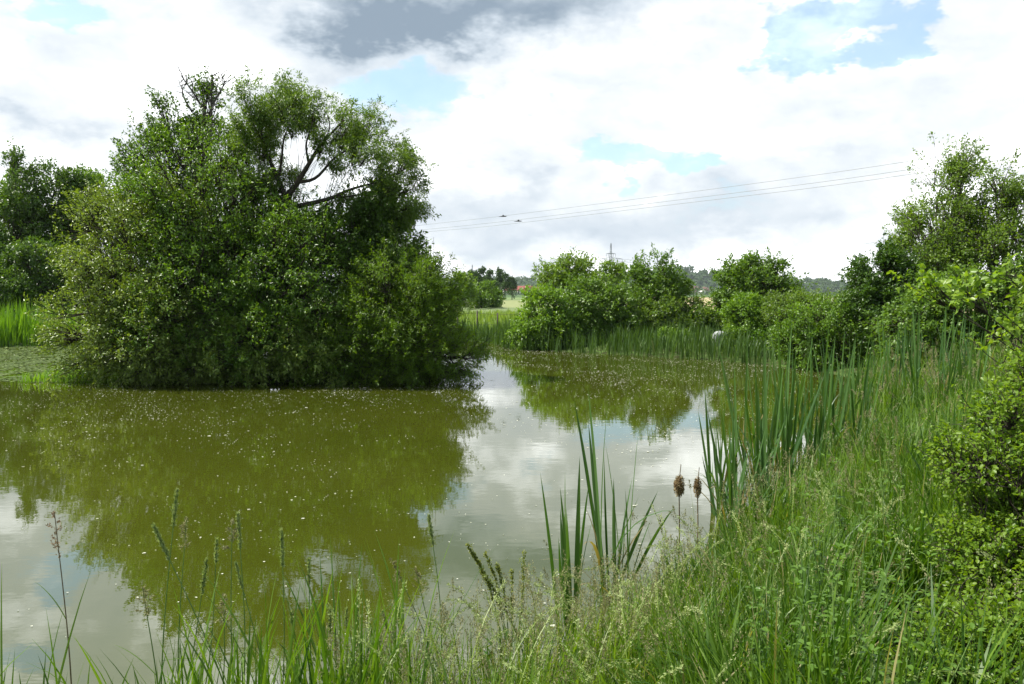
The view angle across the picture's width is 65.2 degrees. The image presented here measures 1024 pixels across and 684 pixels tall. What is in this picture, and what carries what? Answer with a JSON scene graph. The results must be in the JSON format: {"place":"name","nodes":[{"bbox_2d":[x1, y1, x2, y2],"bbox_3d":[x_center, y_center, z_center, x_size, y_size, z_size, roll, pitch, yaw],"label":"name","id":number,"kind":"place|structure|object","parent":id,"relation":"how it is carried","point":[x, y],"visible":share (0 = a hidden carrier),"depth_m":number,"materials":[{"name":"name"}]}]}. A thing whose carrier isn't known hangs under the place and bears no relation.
{"place":"outdoors","nodes":[
{"label":"outdoors","id":0,"kind":"place"},
{"bbox_2d":[101,64,287,326],"bbox_3d":[-9.690,-3.784,24.657,5.875,9.418,4.225,0,4,0],"label":"dead topped tree","id":1,"kind":"object","parent":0,"point":[206,88],"visible":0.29,"depth_m":24.03,"materials":[{"name":"green plant"}]},
{"bbox_2d":[0,341,863,683],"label":"water","id":2,"kind":"structure","parent":0,"point":[468,451],"depth_m":9.68,"materials":[{"name":"green liquid"}]},
{"bbox_2d":[0,346,161,382],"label":"algae mat","id":3,"kind":"object","parent":2,"relation":"on","point":[27,363],"visible":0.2,"depth_m":27.89,"materials":[{"name":"green plant"}]},
{"bbox_2d":[14,365,193,382],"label":"water grass","id":4,"kind":"structure","parent":2,"relation":"on","point":[39,377],"depth_m":21.59,"materials":[{"name":"green plant"}]},
{"bbox_2d":[177,517,191,682],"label":"grass stalk","id":5,"kind":"object","parent":2,"relation":"in","point":[184,528],"depth_m":4.28,"materials":[{"name":"green plant"}]},
{"bbox_2d":[185,537,218,683],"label":"grass stalk","id":6,"kind":"object","parent":2,"relation":"in","point":[216,548],"depth_m":4.28,"materials":[{"name":"green plant"}]},
{"bbox_2d":[235,511,263,674],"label":"grass stalk","id":7,"kind":"object","parent":2,"relation":"in","point":[238,525],"depth_m":4.32,"materials":[{"name":"green plant"}]},
{"bbox_2d":[4,344,819,633],"bbox_3d":[-5.332,0.825,25.572,23.666,0.004,39.549,-3,4,-37],"label":"floating fluff","id":8,"kind":"object","parent":2,"relation":"on","point":[405,436],"visible":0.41,"depth_m":16.73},
{"bbox_2d":[427,513,462,673],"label":"grass stalk","id":9,"kind":"object","parent":2,"relation":"in","point":[430,526],"depth_m":4.98,"materials":[{"name":"green plant"}]},
{"bbox_2d":[540,458,637,659],"bbox_3d":[0.467,1.430,5.141,0.602,1.409,0.395,0,4,-8],"label":"cattail","id":10,"kind":"object","parent":2,"relation":"in","point":[564,538],"visible":0.52,"depth_m":5.11,"materials":[{"name":"green plant"}]},
{"bbox_2d":[574,391,675,601],"bbox_3d":[0.845,1.257,6.133,0.715,1.785,0.805,0,4,0],"label":"cattail","id":11,"kind":"object","parent":2,"relation":"in","point":[597,529],"visible":0.62,"depth_m":6.23,"materials":[{"name":"green plant"}]},
{"bbox_2d":[698,412,722,514],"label":"cattail","id":12,"kind":"object","parent":2,"relation":"in","point":[706,462],"visible":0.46,"depth_m":8.57,"materials":[{"name":"green plant"}]},
{"bbox_2d":[703,390,745,512],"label":"cattail","id":13,"kind":"object","parent":2,"relation":"in","point":[708,449],"visible":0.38,"depth_m":8.70,"materials":[{"name":"green plant"}]},
{"bbox_2d":[737,349,762,487],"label":"cattail","id":14,"kind":"object","parent":2,"relation":"in","point":[745,415],"visible":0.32,"depth_m":9.57,"materials":[{"name":"green plant"}]},
{"bbox_2d":[740,349,786,507],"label":"cattail","id":15,"kind":"object","parent":2,"relation":"in","point":[763,455],"visible":0.48,"depth_m":8.11,"materials":[{"name":"green plant"}]},
{"bbox_2d":[761,344,796,480],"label":"cattail","id":16,"kind":"object","parent":2,"relation":"in","point":[790,417],"visible":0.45,"depth_m":8.90,"materials":[{"name":"green plant"}]},
{"bbox_2d":[772,347,793,473],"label":"cattail","id":17,"kind":"object","parent":2,"relation":"in","point":[775,388],"visible":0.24,"depth_m":9.36,"materials":[{"name":"green plant"}]},
{"bbox_2d":[746,361,824,492],"bbox_3d":[2.847,1.030,8.218,0.957,1.767,0.503,-1,4,-18],"label":"cattail","id":18,"kind":"object","parent":2,"relation":"in","point":[800,437],"visible":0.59,"depth_m":8.29,"materials":[{"name":"green plant"}]},
{"bbox_2d":[778,354,810,476],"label":"cattail","id":19,"kind":"object","parent":2,"relation":"in","point":[797,417],"visible":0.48,"depth_m":9.04,"materials":[{"name":"green plant"}]},
{"bbox_2d":[773,339,835,475],"bbox_3d":[3.290,0.857,9.188,0.398,1.985,1.173,-2,4,-31],"label":"cattail","id":20,"kind":"object","parent":2,"relation":"in","point":[794,431],"visible":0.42,"depth_m":9.07,"materials":[{"name":"green plant"}]},
{"bbox_2d":[793,316,838,457],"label":"cattail","id":21,"kind":"object","parent":2,"relation":"in","point":[822,399],"visible":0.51,"depth_m":10.62,"materials":[{"name":"green plant"}]},
{"bbox_2d":[796,359,842,454],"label":"cattail","id":22,"kind":"object","parent":2,"relation":"in","point":[811,431],"visible":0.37,"depth_m":10.57,"materials":[{"name":"green plant"}]},
{"bbox_2d":[1,294,973,683],"bbox_3d":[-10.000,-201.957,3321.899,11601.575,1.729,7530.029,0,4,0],"label":"ground","id":23,"kind":"structure","parent":0,"point":[511,302],"depth_m":30.70,"materials":[{"name":"green plant"}]},
{"bbox_2d":[0,136,65,311],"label":"shore tree","id":24,"kind":"object","parent":23,"relation":"on","point":[19,209],"visible":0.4,"depth_m":43.20,"materials":[{"name":"green plant"}]},
{"bbox_2d":[0,234,90,319],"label":"shore tree","id":25,"kind":"object","parent":23,"relation":"on","point":[18,277],"visible":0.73,"depth_m":39.82,"materials":[{"name":"green plant"}]},
{"bbox_2d":[37,511,71,683],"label":"grass stalk","id":26,"kind":"object","parent":23,"relation":"on","point":[54,545],"depth_m":3.98,"materials":[{"name":"green plant"}]},
{"bbox_2d":[6,156,111,300],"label":"shore tree","id":27,"kind":"object","parent":23,"relation":"on","point":[65,177],"visible":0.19,"depth_m":44.88,"materials":[{"name":"green plant"}]},
{"bbox_2d":[0,292,123,346],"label":"reed bed","id":28,"kind":"object","parent":23,"relation":"on","point":[18,326],"visible":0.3,"depth_m":36.46,"materials":[{"name":"green plant"}]},
{"bbox_2d":[47,161,138,305],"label":"shore tree","id":29,"kind":"object","parent":23,"relation":"on","point":[90,177],"visible":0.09,"depth_m":46.56,"materials":[{"name":"green plant"}]},
{"bbox_2d":[23,161,230,387],"bbox_3d":[-10.062,-1.773,21.825,5.914,6.593,5.245,0,4,0],"label":"sallow bush","id":30,"kind":"object","parent":23,"relation":"on","point":[100,283],"visible":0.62,"depth_m":20.79,"materials":[{"name":"green plant"}]},
{"bbox_2d":[116,585,156,681],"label":"grass stalk","id":31,"kind":"object","parent":23,"relation":"on","point":[145,602],"depth_m":4.10,"materials":[{"name":"green plant"}]},
{"bbox_2d":[160,557,208,683],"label":"grass stalk","id":32,"kind":"object","parent":23,"relation":"on","point":[204,579],"depth_m":4.23,"materials":[{"name":"green plant"}]},
{"bbox_2d":[161,488,208,683],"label":"grass stalk","id":33,"kind":"object","parent":23,"relation":"on","point":[174,507],"depth_m":4.17,"materials":[{"name":"green plant"}]},
{"bbox_2d":[151,522,247,683],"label":"grass stalk","id":34,"kind":"object","parent":23,"relation":"on","point":[160,540],"depth_m":4.18,"materials":[{"name":"green plant"}]},
{"bbox_2d":[220,518,238,670],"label":"grass stalk","id":35,"kind":"object","parent":23,"relation":"on","point":[234,530],"depth_m":4.28,"materials":[{"name":"plant"}]},
{"bbox_2d":[0,530,493,683],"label":"shore grass","id":36,"kind":"structure","parent":23,"relation":"on","point":[294,672],"depth_m":3.76,"materials":[{"name":"green plant"}]},
{"bbox_2d":[99,109,412,385],"bbox_3d":[-6.917,-2.422,22.007,8.702,7.932,6.228,0,4,0],"label":"spreading willow","id":37,"kind":"object","parent":23,"relation":"on","point":[290,274],"visible":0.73,"depth_m":20.92,"materials":[{"name":"green plant"}]},
{"bbox_2d":[148,307,370,386],"bbox_3d":[-6.611,0.276,21.120,6.033,2.533,2.690,0,4,0],"label":"overhanging shrub","id":38,"kind":"object","parent":23,"relation":"on","point":[287,364],"visible":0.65,"depth_m":20.59,"materials":[{"name":"green plant"}]},
{"bbox_2d":[279,527,298,683],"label":"grass stalk","id":39,"kind":"object","parent":23,"relation":"on","point":[282,547],"depth_m":4.28,"materials":[{"name":"green plant"}]},
{"bbox_2d":[214,62,441,276],"bbox_3d":[-5.260,-3.449,22.725,6.611,8.467,3.526,0,4,0],"label":"crown willow","id":40,"kind":"object","parent":23,"relation":"on","point":[289,110],"visible":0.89,"depth_m":22.31,"materials":[{"name":"green plant"}]},
{"bbox_2d":[307,166,432,315],"bbox_3d":[-4.166,-2.167,23.126,3.849,5.979,4.268,0,4,0],"label":"tree","id":41,"kind":"object","parent":23,"relation":"on","point":[355,215],"visible":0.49,"depth_m":22.27,"materials":[{"name":"green plant"}]},
{"bbox_2d":[276,219,500,388],"bbox_3d":[-3.090,-0.847,21.539,5.518,4.983,4.958,3,4,35],"label":"feathery willow","id":42,"kind":"object","parent":23,"relation":"on","point":[431,306],"visible":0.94,"depth_m":20.68,"materials":[{"name":"green plant"}]},
{"bbox_2d":[442,268,479,308],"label":"meadow tree","id":43,"kind":"object","parent":23,"relation":"on","point":[471,292],"visible":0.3,"depth_m":89.09,"materials":[{"name":"green plant"}]},
{"bbox_2d":[448,315,511,344],"bbox_3d":[-2.106,-0.769,40.269,9.395,1.550,3.622,3,5,44],"label":"reed bed","id":44,"kind":"object","parent":23,"relation":"on","point":[498,327],"visible":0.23,"depth_m":38.79,"materials":[{"name":"green plant"}]},
{"bbox_2d":[466,276,499,307],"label":"meadow tree","id":45,"kind":"object","parent":23,"relation":"on","point":[484,286],"visible":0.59,"depth_m":94.62,"materials":[{"name":"green plant"}]},
{"bbox_2d":[487,286,504,307],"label":"meadow tree","id":46,"kind":"object","parent":23,"relation":"on","point":[497,301],"visible":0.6,"depth_m":98.85,"materials":[{"name":"green plant"}]},
{"bbox_2d":[465,543,536,650],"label":"dock plant","id":47,"kind":"object","parent":23,"relation":"on","point":[482,573],"visible":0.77,"depth_m":5.49,"materials":[{"name":"green plant"}]},
{"bbox_2d":[502,280,611,350],"bbox_3d":[1.898,-1.006,34.609,4.715,3.321,3.718,0,4,0],"label":"round shrub","id":48,"kind":"object","parent":23,"relation":"on","point":[556,316],"visible":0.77,"depth_m":33.58,"materials":[{"name":"green plant"}]},
{"bbox_2d":[530,247,633,304],"bbox_3d":[3.601,-2.529,39.951,5.481,4.516,4.168,0,4,0],"label":"birch group","id":49,"kind":"object","parent":23,"relation":"on","point":[560,269],"visible":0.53,"depth_m":39.09,"materials":[{"name":"green plant"}]},
{"bbox_2d":[550,268,654,343],"bbox_3d":[3.895,-1.381,34.930,4.319,3.731,4.854,3,5,39],"label":"round shrub","id":50,"kind":"object","parent":23,"relation":"on","point":[602,304],"visible":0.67,"depth_m":34.15,"materials":[{"name":"green plant"}]},
{"bbox_2d":[543,438,672,607],"bbox_3d":[0.691,1.401,5.970,0.832,1.515,0.638,-1,4,-14],"label":"cattail","id":51,"kind":"object","parent":23,"relation":"on","point":[614,524],"visible":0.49,"depth_m":6.09,"materials":[{"name":"green plant"}]},
{"bbox_2d":[599,243,620,277],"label":"pylon","id":52,"kind":"object","parent":23,"relation":"on","point":[610,254],"visible":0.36,"depth_m":557.31,"materials":[{"name":"metal"}]},
{"bbox_2d":[104,156,1022,252],"bbox_3d":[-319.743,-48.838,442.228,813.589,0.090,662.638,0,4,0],"label":"power line","id":53,"kind":"object","parent":52,"relation":"hanging from","point":[725,198],"visible":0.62,"depth_m":179.94,"materials":[{"name":"metal"}]},
{"bbox_2d":[414,151,1023,230],"bbox_3d":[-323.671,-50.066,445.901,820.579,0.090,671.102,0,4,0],"label":"power line","id":54,"kind":"object","parent":52,"relation":"hanging from","point":[730,193],"visible":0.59,"depth_m":180.63,"materials":[{"name":"metal"}]},
{"bbox_2d":[417,142,1023,225],"bbox_3d":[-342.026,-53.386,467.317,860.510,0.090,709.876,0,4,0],"label":"power line","id":55,"kind":"object","parent":52,"relation":"hanging from","point":[738,185],"visible":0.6,"depth_m":181.91,"materials":[{"name":"metal"}]},
{"bbox_2d":[311,469,1023,683],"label":"arching grass","id":56,"kind":"structure","parent":23,"relation":"on","point":[611,616],"depth_m":3.88,"materials":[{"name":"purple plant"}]},
{"bbox_2d":[499,314,839,364],"bbox_3d":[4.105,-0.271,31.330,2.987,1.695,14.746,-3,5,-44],"label":"reed bed","id":57,"kind":"object","parent":23,"relation":"on","point":[616,345],"visible":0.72,"depth_m":30.40,"materials":[{"name":"green plant"}]},
{"bbox_2d":[624,290,722,335],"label":"shrub","id":58,"kind":"object","parent":23,"relation":"on","point":[670,310],"visible":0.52,"depth_m":34.35,"materials":[{"name":"green plant"}]},
{"bbox_2d":[673,465,685,565],"bbox_3d":[1.377,1.551,6.607,0.106,1.093,0.105,0,4,0],"label":"cattail spike","id":59,"kind":"object","parent":23,"relation":"on","point":[678,485],"visible":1,"depth_m":6.57,"materials":[{"name":"brown plant"}]},
{"bbox_2d":[693,467,701,560],"bbox_3d":[1.623,1.583,7.010,0.082,0.981,0.083,0,4,0],"label":"cattail spike","id":60,"kind":"object","parent":23,"relation":"on","point":[697,486],"visible":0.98,"depth_m":6.99,"materials":[{"name":"brown plant"}]},
{"bbox_2d":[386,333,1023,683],"bbox_3d":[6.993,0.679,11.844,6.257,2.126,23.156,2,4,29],"label":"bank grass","id":61,"kind":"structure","parent":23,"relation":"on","point":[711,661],"depth_m":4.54,"materials":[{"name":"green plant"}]},
{"bbox_2d":[684,306,727,331],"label":"bramble","id":62,"kind":"object","parent":23,"relation":"on","point":[695,312],"visible":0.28,"depth_m":34.49,"materials":[{"name":"green plant"}]},
{"bbox_2d":[696,389,761,513],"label":"cattail","id":63,"kind":"object","parent":23,"relation":"on","point":[718,467],"visible":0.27,"depth_m":7.80,"materials":[{"name":"green plant"}]},
{"bbox_2d":[702,435,767,536],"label":"cattail","id":64,"kind":"object","parent":23,"relation":"on","point":[730,487],"visible":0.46,"depth_m":7.43,"materials":[{"name":"green plant"}]},
{"bbox_2d":[714,410,763,509],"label":"cattail","id":65,"kind":"object","parent":23,"relation":"on","point":[734,488],"visible":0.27,"depth_m":7.99,"materials":[{"name":"green plant"}]},
{"bbox_2d":[725,429,768,525],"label":"cattail","id":66,"kind":"object","parent":23,"relation":"on","point":[742,485],"visible":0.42,"depth_m":7.49,"materials":[{"name":"green plant"}]},
{"bbox_2d":[714,290,781,336],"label":"shrub","id":67,"kind":"object","parent":23,"relation":"on","point":[752,304],"visible":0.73,"depth_m":30.95,"materials":[{"name":"green plant"}]},
{"bbox_2d":[723,368,773,517],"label":"cattail","id":68,"kind":"object","parent":23,"relation":"on","point":[735,416],"visible":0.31,"depth_m":8.44,"materials":[{"name":"green plant"}]},
{"bbox_2d":[696,246,818,325],"bbox_3d":[10.142,-1.988,33.212,4.334,4.013,4.561,2,4,31],"label":"elder shrub","id":69,"kind":"object","parent":23,"relation":"on","point":[749,273],"visible":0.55,"depth_m":32.76,"materials":[{"name":"green plant"}]},
{"bbox_2d":[721,357,794,495],"bbox_3d":[2.633,1.039,8.922,0.947,1.844,0.553,3,5,39],"label":"cattail","id":70,"kind":"object","parent":23,"relation":"on","point":[757,426],"visible":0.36,"depth_m":8.78,"materials":[{"name":"green plant"}]},
{"bbox_2d":[718,345,800,497],"bbox_3d":[2.793,0.975,9.038,0.928,1.982,0.527,-3,4,-35],"label":"cattail","id":71,"kind":"object","parent":23,"relation":"on","point":[747,414],"visible":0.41,"depth_m":8.96,"materials":[{"name":"green plant"}]},
{"bbox_2d":[745,348,778,482],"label":"cattail","id":72,"kind":"object","parent":23,"relation":"on","point":[774,431],"visible":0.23,"depth_m":9.65,"materials":[{"name":"green plant"}]},
{"bbox_2d":[726,325,809,476],"bbox_3d":[2.840,0.780,8.930,1.016,2.152,0.697,0,4,0],"label":"cattail","id":73,"kind":"object","parent":23,"relation":"on","point":[783,415],"visible":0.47,"depth_m":8.73,"materials":[{"name":"green plant"}]},
{"bbox_2d":[740,546,845,682],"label":"nettle","id":74,"kind":"object","parent":23,"relation":"on","point":[757,588],"visible":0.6,"depth_m":3.44,"materials":[{"name":"green plant"}]},
{"bbox_2d":[769,327,816,475],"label":"cattail","id":75,"kind":"object","parent":23,"relation":"on","point":[798,416],"visible":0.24,"depth_m":9.58,"materials":[{"name":"green plant"}]},
{"bbox_2d":[746,286,847,331],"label":"feathery shrub","id":76,"kind":"object","parent":23,"relation":"on","point":[771,306],"visible":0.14,"depth_m":29.27,"materials":[{"name":"green plant"}]},
{"bbox_2d":[783,526,847,682],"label":"nettle","id":77,"kind":"object","parent":23,"relation":"on","point":[830,581],"visible":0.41,"depth_m":3.69,"materials":[{"name":"green plant"}]},
{"bbox_2d":[803,365,837,472],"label":"cattail","id":78,"kind":"object","parent":23,"relation":"on","point":[816,433],"visible":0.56,"depth_m":9.01,"materials":[{"name":"green plant"}]},
{"bbox_2d":[794,340,854,461],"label":"cattail","id":79,"kind":"object","parent":23,"relation":"on","point":[844,400],"visible":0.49,"depth_m":10.21,"materials":[{"name":"green plant"}]},
{"bbox_2d":[793,483,857,613],"bbox_3d":[1.785,1.291,4.587,0.382,0.960,0.230,0,4,0],"label":"nettle","id":80,"kind":"object","parent":23,"relation":"on","point":[819,551],"visible":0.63,"depth_m":4.55,"materials":[{"name":"green plant"}]},
{"bbox_2d":[806,337,848,450],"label":"cattail","id":81,"kind":"object","parent":23,"relation":"on","point":[837,410],"visible":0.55,"depth_m":11.05,"materials":[{"name":"green plant"}]},
{"bbox_2d":[765,292,894,370],"bbox_3d":[10.323,-0.158,25.128,4.339,2.886,3.681,0,4,0],"label":"grey sallow","id":82,"kind":"object","parent":23,"relation":"on","point":[802,336],"visible":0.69,"depth_m":24.62,"materials":[{"name":"green plant"}]},
{"bbox_2d":[815,341,865,460],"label":"cattail","id":83,"kind":"object","parent":23,"relation":"on","point":[830,389],"visible":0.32,"depth_m":9.30,"materials":[{"name":"green plant"}]},
{"bbox_2d":[821,453,878,568],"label":"nettle","id":84,"kind":"object","parent":23,"relation":"on","point":[838,509],"visible":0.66,"depth_m":5.35,"materials":[{"name":"green plant"}]},
{"bbox_2d":[829,338,876,455],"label":"cattail","id":85,"kind":"object","parent":23,"relation":"on","point":[862,402],"visible":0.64,"depth_m":10.24,"materials":[{"name":"green plant"}]},
{"bbox_2d":[787,572,935,683],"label":"nettle","id":86,"kind":"object","parent":23,"relation":"on","point":[797,580],"visible":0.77,"depth_m":3.09,"materials":[{"name":"green plant"}]},
{"bbox_2d":[830,231,928,361],"bbox_3d":[11.506,-1.253,24.295,3.305,4.319,3.813,-1,4,-22],"label":"hornbeam","id":87,"kind":"object","parent":23,"relation":"on","point":[872,290],"visible":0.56,"depth_m":23.84,"materials":[{"name":"green plant"}]},
{"bbox_2d":[846,520,918,673],"bbox_3d":[1.769,1.298,3.849,0.322,0.876,0.182,3,5,43],"label":"nettle","id":88,"kind":"object","parent":23,"relation":"on","point":[878,569],"visible":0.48,"depth_m":3.85,"materials":[{"name":"green plant"}]},
{"bbox_2d":[861,481,906,632],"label":"nettle","id":89,"kind":"object","parent":23,"relation":"on","point":[875,549],"visible":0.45,"depth_m":4.62,"materials":[{"name":"green plant"}]},
{"bbox_2d":[875,539,937,674],"bbox_3d":[1.665,1.308,3.421,0.267,0.844,0.266,3,4,37],"label":"nettle","id":90,"kind":"object","parent":23,"relation":"on","point":[879,541],"visible":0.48,"depth_m":3.43,"materials":[{"name":"green plant"}]},
{"bbox_2d":[893,312,921,387],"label":"cattail","id":91,"kind":"object","parent":23,"relation":"on","point":[918,366],"visible":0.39,"depth_m":14.62,"materials":[{"name":"green plant"}]},
{"bbox_2d":[835,593,986,683],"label":"nettle","id":92,"kind":"object","parent":23,"relation":"on","point":[911,667],"visible":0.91,"depth_m":2.87,"materials":[{"name":"green plant"}]},
{"bbox_2d":[904,311,952,402],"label":"cattail","id":93,"kind":"object","parent":23,"relation":"on","point":[915,363],"visible":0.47,"depth_m":12.85,"materials":[{"name":"green plant"}]},
{"bbox_2d":[919,321,958,410],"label":"cattail","id":94,"kind":"object","parent":23,"relation":"on","point":[950,366],"visible":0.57,"depth_m":12.14,"materials":[{"name":"green plant"}]},
{"bbox_2d":[858,249,1023,377],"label":"hazel thicket","id":95,"kind":"object","parent":23,"relation":"on","point":[930,316],"visible":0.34,"depth_m":18.78,"materials":[{"name":"green plant"}]},
{"bbox_2d":[869,331,1023,683],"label":"hawthorn bush","id":96,"kind":"object","parent":23,"relation":"on","point":[1000,466],"visible":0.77,"depth_m":4.08,"materials":[{"name":"green plant"}]},
{"bbox_2d":[882,131,1023,292],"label":"tall aspen","id":97,"kind":"object","parent":23,"relation":"on","point":[910,222],"visible":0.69,"depth_m":24.91,"materials":[{"name":"green plant"}]},
{"bbox_2d":[886,252,1023,391],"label":"hazel bush","id":98,"kind":"object","parent":23,"relation":"on","point":[1013,326],"visible":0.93,"depth_m":7.20,"materials":[{"name":"green plant"}]},
{"bbox_2d":[958,313,973,399],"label":"cattail","id":99,"kind":"object","parent":23,"relation":"on","point":[960,370],"visible":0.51,"depth_m":11.74,"materials":[{"name":"green plant"}]},
{"bbox_2d":[961,299,990,393],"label":"cattail","id":100,"kind":"object","parent":23,"relation":"on","point":[979,372],"visible":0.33,"depth_m":12.72,"materials":[{"name":"green plant"}]},
{"bbox_2d":[931,147,1023,276],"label":"young aspen","id":101,"kind":"object","parent":23,"relation":"on","point":[1008,196],"visible":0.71,"depth_m":24.25,"materials":[{"name":"green plant"}]},
{"bbox_2d":[0,0,1023,282],"label":"sky","id":102,"kind":"structure","parent":0,"point":[520,106],"materials":[{"name":"white"}]},
{"bbox_2d":[277,272,838,293],"bbox_3d":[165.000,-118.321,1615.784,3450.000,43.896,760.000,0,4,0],"label":"hills","id":103,"kind":"structure","parent":0,"point":[703,284],"depth_m":1367.19,"materials":[{"name":"green plant"}]},
{"bbox_2d":[126,265,854,292],"bbox_3d":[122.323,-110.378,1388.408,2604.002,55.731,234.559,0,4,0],"label":"wood","id":104,"kind":"object","parent":103,"relation":"on","point":[703,276],"visible":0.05,"depth_m":1400.68,"materials":[{"name":"green plant"}]},
{"bbox_2d":[616,242,695,324],"bbox_3d":[6.287,-2.216,36.438,4.035,4.730,3.945,1,4,23],"label":"slender tree","id":105,"kind":"object","parent":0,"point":[661,283],"visible":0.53,"depth_m":35.73,"materials":[{"name":"green plant"}]},
{"bbox_2d":[315,327,1023,683],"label":"flowering grass","id":106,"kind":"structure","parent":0,"point":[560,633],"depth_m":4.32,"materials":[{"name":"plant"}]},
{"bbox_2d":[453,309,984,329],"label":"meadow grass","id":107,"kind":"structure","parent":0,"point":[490,317],"depth_m":51.75,"materials":[{"name":"green plant"}]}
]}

